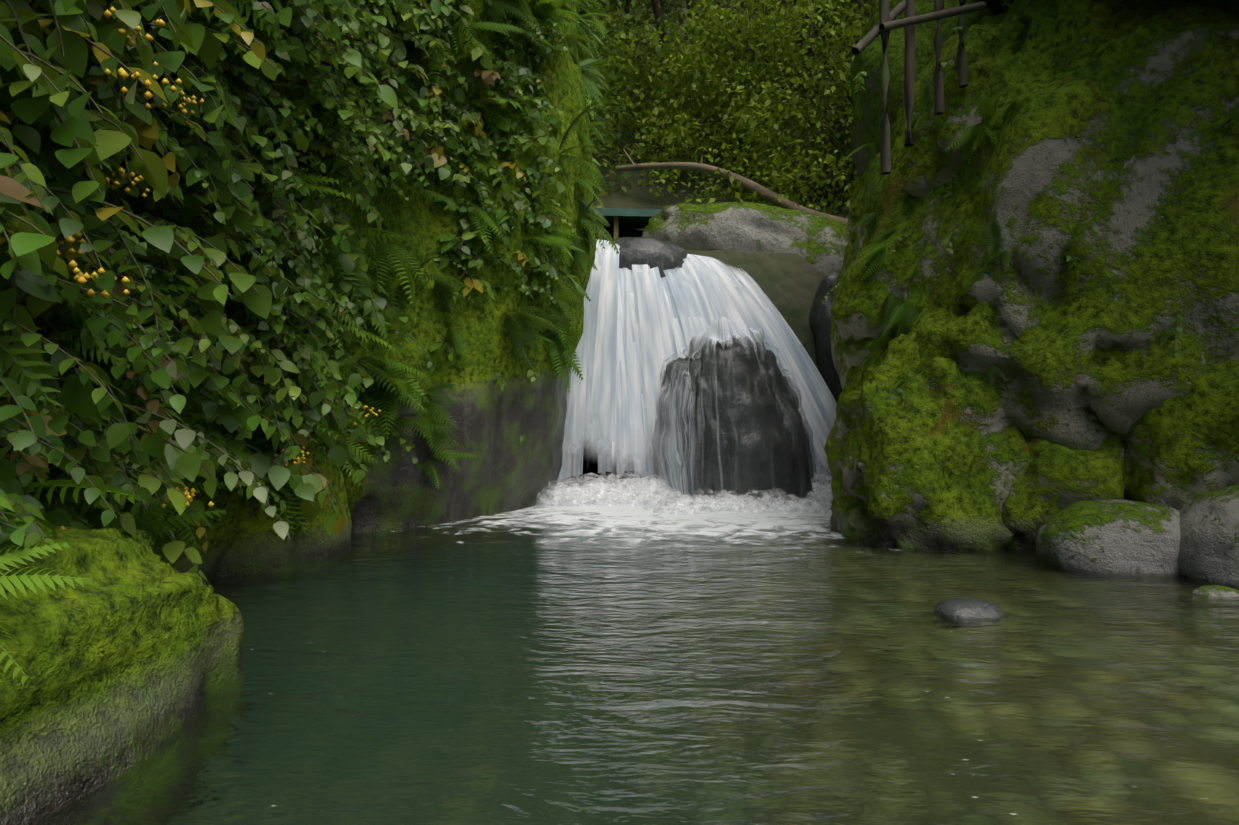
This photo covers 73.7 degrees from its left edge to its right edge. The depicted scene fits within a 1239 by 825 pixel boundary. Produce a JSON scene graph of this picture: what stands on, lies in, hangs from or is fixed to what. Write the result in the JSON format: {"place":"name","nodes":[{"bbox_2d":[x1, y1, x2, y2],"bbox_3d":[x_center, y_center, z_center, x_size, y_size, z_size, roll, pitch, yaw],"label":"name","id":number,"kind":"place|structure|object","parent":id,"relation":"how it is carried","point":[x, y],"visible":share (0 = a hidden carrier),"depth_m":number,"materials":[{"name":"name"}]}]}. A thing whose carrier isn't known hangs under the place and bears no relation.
{"place":"outdoors","nodes":[
{"label":"outdoors","id":0,"kind":"place"},
{"bbox_2d":[0,0,596,583],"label":"cliff","id":1,"kind":"structure","parent":0,"point":[492,422],"depth_m":9.14,"materials":[{"name":"green plant"}]},
{"bbox_2d":[0,0,575,590],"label":"ivy","id":2,"kind":"object","parent":1,"relation":"on","point":[64,156],"depth_m":4.46,"materials":[{"name":"green plant"}]},
{"bbox_2d":[0,0,618,684],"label":"wall ferns","id":3,"kind":"object","parent":1,"relation":"on","point":[382,254],"depth_m":7.89,"materials":[{"name":"green plant"}]},
{"bbox_2d":[588,0,872,368],"bbox_3d":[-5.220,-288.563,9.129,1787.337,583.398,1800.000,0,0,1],"label":"hillside","id":4,"kind":"structure","parent":0,"point":[788,283],"depth_m":19.46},
{"bbox_2d":[0,521,244,824],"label":"boulder","id":5,"kind":"object","parent":4,"relation":"on","point":[133,654],"visible":0.85,"depth_m":2.81,"materials":[{"name":"green plant"}]},
{"bbox_2d":[216,445,351,577],"bbox_3d":[-3.210,1.133,6.960,1.644,2.039,1.935,0,0,1],"label":"boulder","id":6,"kind":"object","parent":4,"relation":"on","point":[260,545],"visible":0.08,"depth_m":6.30,"materials":[{"name":"green plant"}]},
{"bbox_2d":[598,216,618,239],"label":"shelter posts","id":7,"kind":"object","parent":4,"relation":"on","point":[616,227],"visible":0.17,"depth_m":15.66,"materials":[{"name":"brown wood"}]},
{"bbox_2d":[593,208,661,228],"bbox_3d":[0.555,-3.812,16.466,2.201,0.238,2.066,0,0,1],"label":"footbridge","id":8,"kind":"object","parent":7,"relation":"on","point":[634,218],"depth_m":15.57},
{"bbox_2d":[35,501,1238,824],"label":"water pool","id":9,"kind":"structure","parent":4,"relation":"on","point":[563,663],"depth_m":3.59,"materials":[{"name":"green liquid"}]},
{"bbox_2d":[534,470,832,514],"bbox_3d":[1.022,1.178,10.829,5.354,0.847,2.246,0,0,1],"label":"waterfall spray","id":10,"kind":"object","parent":9,"relation":"on","point":[632,495],"visible":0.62,"depth_m":10.59,"materials":[{"name":"white liquid"}]},
{"bbox_2d":[549,243,836,502],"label":"waterfall jets","id":11,"kind":"object","parent":9,"relation":"on","point":[625,347],"visible":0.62,"depth_m":11.53,"materials":[{"name":"liquid"}]},
{"bbox_2d":[556,239,830,485],"bbox_3d":[1.208,-0.717,11.898,4.450,3.900,1.215,0,0,1],"label":"waterfall sheet","id":12,"kind":"object","parent":9,"relation":"on","point":[572,465],"visible":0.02,"depth_m":11.55,"materials":[{"name":"liquid"}]},
{"bbox_2d":[935,597,1003,617],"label":"rock","id":13,"kind":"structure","parent":9,"relation":"on","point":[967,607],"depth_m":4.90,"materials":[{"name":"grey stone"}]},
{"bbox_2d":[1036,499,1180,572],"bbox_3d":[3.998,1.123,6.638,1.127,0.828,0.879,0,0,1],"label":"boulder","id":14,"kind":"object","parent":9,"relation":"on","point":[1113,535],"visible":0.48,"depth_m":6.32,"materials":[{"name":"grey stone"}]},
{"bbox_2d":[1192,585,1238,596],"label":"mossy rock","id":15,"kind":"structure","parent":9,"relation":"on","point":[1214,590],"depth_m":5.44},
{"bbox_2d":[608,237,686,277],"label":"waterfall rock","id":16,"kind":"object","parent":4,"relation":"on","point":[663,256],"visible":0.4,"depth_m":12.08,"materials":[{"name":"grey stone"}]},
{"bbox_2d":[585,0,869,218],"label":"forest","id":17,"kind":"object","parent":4,"relation":"on","point":[624,81],"depth_m":21.04,"materials":[{"name":"green plant"}]},
{"bbox_2d":[615,149,847,222],"bbox_3d":[2.251,-4.344,16.162,5.346,2.363,0.268,0,0,29],"label":"fallen branch","id":18,"kind":"object","parent":4,"relation":"on","point":[751,186],"visible":0.75,"depth_m":16.16,"materials":[{"name":"brown wood"}]},
{"bbox_2d":[659,337,813,508],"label":"boulder","id":19,"kind":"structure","parent":4,"relation":"on","point":[750,437],"depth_m":10.43,"materials":[{"name":"grey stone"}]},
{"bbox_2d":[652,317,817,509],"bbox_3d":[1.533,0.580,11.145,2.181,3.689,2.029,0,0,1],"label":"waterfall veil","id":20,"kind":"object","parent":19,"relation":"attached to","point":[722,331],"visible":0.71,"depth_m":10.77,"materials":[{"name":"liquid"}]},
{"bbox_2d":[642,202,847,275],"bbox_3d":[2.946,-2.288,14.175,5.260,2.580,3.028,0,0,1],"label":"pale boulder","id":21,"kind":"object","parent":4,"relation":"on","point":[818,242],"visible":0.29,"depth_m":13.12,"materials":[{"name":"grey stone"}]},
{"bbox_2d":[626,0,873,218],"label":"forest leaves","id":22,"kind":"object","parent":4,"relation":"on","point":[727,45],"visible":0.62,"depth_m":17.89,"materials":[{"name":"green plant"}]},
{"bbox_2d":[809,268,841,402],"bbox_3d":[4.048,-0.319,12.570,2.388,3.927,1.894,0,0,1],"label":"rock","id":23,"kind":"object","parent":4,"relation":"on","point":[820,315],"visible":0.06,"depth_m":12.13,"materials":[{"name":"grey stone"}]},
{"bbox_2d":[824,328,1029,549],"bbox_3d":[3.221,0.408,8.253,2.310,3.361,2.128,0,0,1],"label":"rock","id":24,"kind":"object","parent":4,"relation":"on","point":[937,456],"visible":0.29,"depth_m":7.37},
{"bbox_2d":[890,0,1161,197],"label":"rock","id":25,"kind":"object","parent":4,"relation":"on","point":[928,163],"visible":0.17,"depth_m":7.79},
{"bbox_2d":[830,0,1238,449],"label":"rock","id":26,"kind":"object","parent":4,"relation":"on","point":[1110,162],"visible":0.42,"depth_m":6.89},
{"bbox_2d":[830,243,852,389],"bbox_3d":[3.548,-1.194,10.633,1.554,2.688,1.768,0,0,1],"label":"rock","id":27,"kind":"object","parent":26,"relation":"on","point":[834,336],"visible":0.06,"depth_m":10.72,"materials":[{"name":"grey stone"}]},
{"bbox_2d":[842,231,938,367],"bbox_3d":[3.635,-1.095,8.705,2.421,2.502,2.259,0,0,1],"label":"rock","id":28,"kind":"object","parent":26,"relation":"attached to","point":[910,285],"visible":0.04,"depth_m":8.01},
{"bbox_2d":[851,0,1002,178],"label":"rock","id":29,"kind":"object","parent":26,"relation":"on","point":[867,103],"visible":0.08,"depth_m":9.09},
{"bbox_2d":[840,0,1109,387],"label":"rock ferns","id":30,"kind":"object","parent":26,"relation":"on","point":[985,105],"visible":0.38,"depth_m":7.66,"materials":[{"name":"green plant"}]},
{"bbox_2d":[821,0,1238,443],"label":"plants","id":31,"kind":"object","parent":26,"relation":"on","point":[1069,258],"depth_m":7.55,"materials":[{"name":"green plant"}]},
{"bbox_2d":[1002,434,1126,548],"bbox_3d":[3.959,0.671,7.878,2.017,2.065,1.762,0,0,1],"label":"rock","id":32,"kind":"object","parent":4,"relation":"on","point":[1055,478],"visible":0.08,"depth_m":7.17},
{"bbox_2d":[1124,359,1238,509],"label":"rock","id":33,"kind":"object","parent":4,"relation":"on","point":[1181,450],"visible":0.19,"depth_m":6.66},
{"bbox_2d":[1179,484,1238,583],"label":"boulder","id":34,"kind":"object","parent":4,"relation":"on","point":[1209,533],"visible":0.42,"depth_m":6.01,"materials":[{"name":"grey stone"}]},
{"bbox_2d":[852,0,985,174],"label":"wooden railing","id":35,"kind":"object","parent":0,"point":[885,25],"visible":1,"depth_m":7.28,"materials":[{"name":"brown wood"}]}
]}

